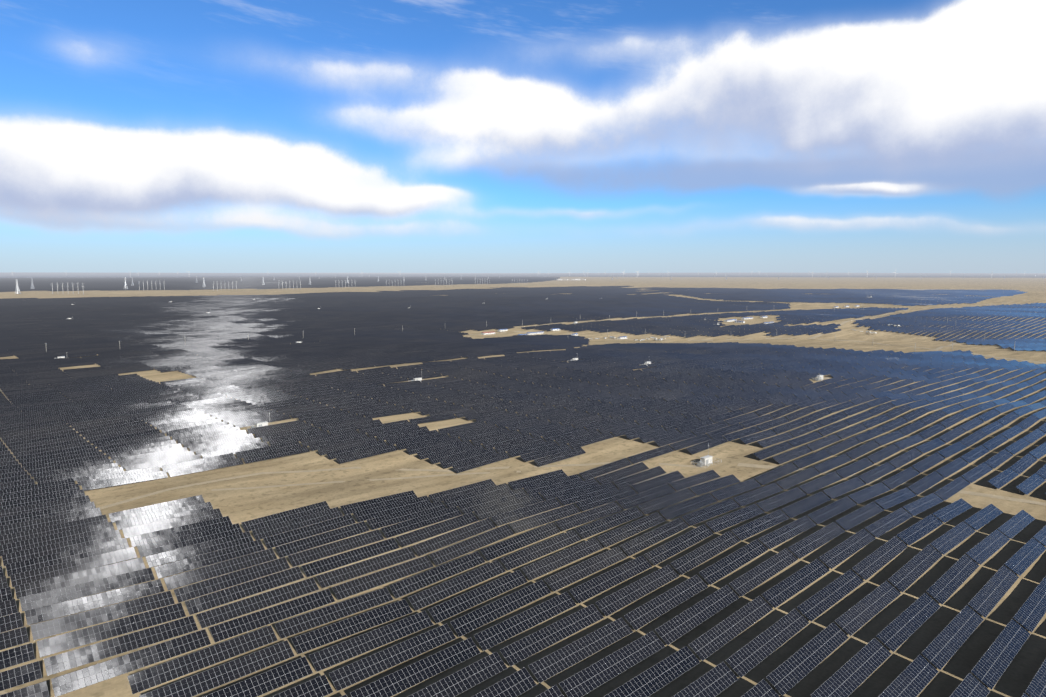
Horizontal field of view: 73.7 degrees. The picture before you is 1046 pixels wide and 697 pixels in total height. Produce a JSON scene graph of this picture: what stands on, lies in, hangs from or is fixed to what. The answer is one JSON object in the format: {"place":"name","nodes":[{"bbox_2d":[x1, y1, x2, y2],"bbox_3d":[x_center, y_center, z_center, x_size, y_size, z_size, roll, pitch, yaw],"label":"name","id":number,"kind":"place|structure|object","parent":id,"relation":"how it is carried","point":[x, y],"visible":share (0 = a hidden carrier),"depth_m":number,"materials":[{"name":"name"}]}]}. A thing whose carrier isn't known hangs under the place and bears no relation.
{"place":"outdoors","nodes":[
{"label":"outdoors","id":0,"kind":"place"},
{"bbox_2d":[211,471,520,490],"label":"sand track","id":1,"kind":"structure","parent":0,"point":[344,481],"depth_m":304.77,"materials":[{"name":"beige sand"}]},
{"bbox_2d":[0,273,1045,696],"bbox_3d":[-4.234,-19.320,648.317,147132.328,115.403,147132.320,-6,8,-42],"label":"desert ground","id":2,"kind":"structure","parent":0,"point":[240,505],"depth_m":264.63,"materials":[{"name":"beige sand"}]},
{"bbox_2d":[15,279,20,293],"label":"tower","id":3,"kind":"structure","parent":2,"relation":"on","point":[17,288],"depth_m":3144.16,"materials":[{"name":"silver metal"}]},
{"bbox_2d":[247,412,272,428],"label":"inverter station","id":4,"kind":"object","parent":2,"relation":"on","point":[261,424],"visible":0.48,"depth_m":391.46,"materials":[{"name":"white paint"}]},
{"bbox_2d":[98,461,705,509],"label":"sand track","id":5,"kind":"structure","parent":2,"relation":"on","point":[235,477],"depth_m":322.41,"materials":[{"name":"beige sand"}]},
{"bbox_2d":[481,331,494,334],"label":"building","id":6,"kind":"structure","parent":2,"relation":"on","point":[487,333],"depth_m":1139.17,"materials":[{"name":"white paint"}]},
{"bbox_2d":[0,277,1045,696],"bbox_3d":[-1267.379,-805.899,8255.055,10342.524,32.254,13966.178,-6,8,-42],"label":"solar array","id":7,"kind":"object","parent":2,"relation":"on","point":[62,541],"visible":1,"depth_m":303.61,"materials":[{"name":"black glass"}]},
{"bbox_2d":[526,331,543,334],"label":"building","id":8,"kind":"structure","parent":2,"relation":"on","point":[534,333],"depth_m":1135.83,"materials":[{"name":"white paint"}]},
{"bbox_2d":[556,278,585,279],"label":"building","id":9,"kind":"structure","parent":2,"relation":"on","point":[568,279],"depth_m":8691.60,"materials":[{"name":"white paint"}]},
{"bbox_2d":[518,307,866,327],"bbox_3d":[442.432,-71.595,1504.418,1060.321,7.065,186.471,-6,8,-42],"label":"dirt road","id":10,"kind":"structure","parent":2,"relation":"on","point":[640,317],"depth_m":1368.27,"materials":[{"name":"beige soil"}]},
{"bbox_2d":[691,443,721,467],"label":"inverter station","id":11,"kind":"object","parent":2,"relation":"on","point":[705,461],"visible":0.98,"depth_m":324.39,"materials":[{"name":"white paint"}]},
{"bbox_2d":[812,375,827,380],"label":"inverter station","id":12,"kind":"object","parent":2,"relation":"on","point":[819,377],"visible":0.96,"depth_m":541.75,"materials":[{"name":"white paint"}]},
{"bbox_2d":[0,272,1045,277],"bbox_3d":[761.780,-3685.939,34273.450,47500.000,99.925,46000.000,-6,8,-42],"label":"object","id":13,"kind":"structure","parent":0,"point":[171,275],"depth_m":21719.30,"materials":[{"name":"grey"}]},
{"bbox_2d":[0,0,1045,272],"label":"sky","id":14,"kind":"structure","parent":0,"point":[137,136],"materials":[{"name":"blue"}]},
{"bbox_2d":[471,331,1045,363],"bbox_3d":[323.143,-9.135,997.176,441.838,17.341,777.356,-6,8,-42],"label":"service road","id":15,"kind":"structure","parent":0,"point":[811,338],"depth_m":1098.56,"materials":[{"name":"beige sand"}]},
{"bbox_2d":[626,287,995,304],"bbox_3d":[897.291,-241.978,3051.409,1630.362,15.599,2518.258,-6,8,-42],"label":"service road","id":16,"kind":"structure","parent":0,"point":[825,303],"depth_m":1935.35,"materials":[{"name":"beige sand"}]},
{"bbox_2d":[737,463,1045,505],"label":"service road","id":17,"kind":"structure","parent":0,"point":[909,484],"depth_m":287.96,"materials":[{"name":"beige sand"}]},
{"bbox_2d":[809,300,1025,338],"bbox_3d":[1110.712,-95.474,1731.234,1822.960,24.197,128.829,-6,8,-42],"label":"service road","id":18,"kind":"structure","parent":0,"point":[822,333],"depth_m":1395.13,"materials":[{"name":"beige sand"}]},
{"bbox_2d":[935,312,1035,349],"bbox_3d":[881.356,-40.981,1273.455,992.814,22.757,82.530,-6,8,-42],"label":"service road","id":19,"kind":"structure","parent":0,"point":[941,347],"depth_m":1066.68,"materials":[{"name":"beige sand"}]}
]}

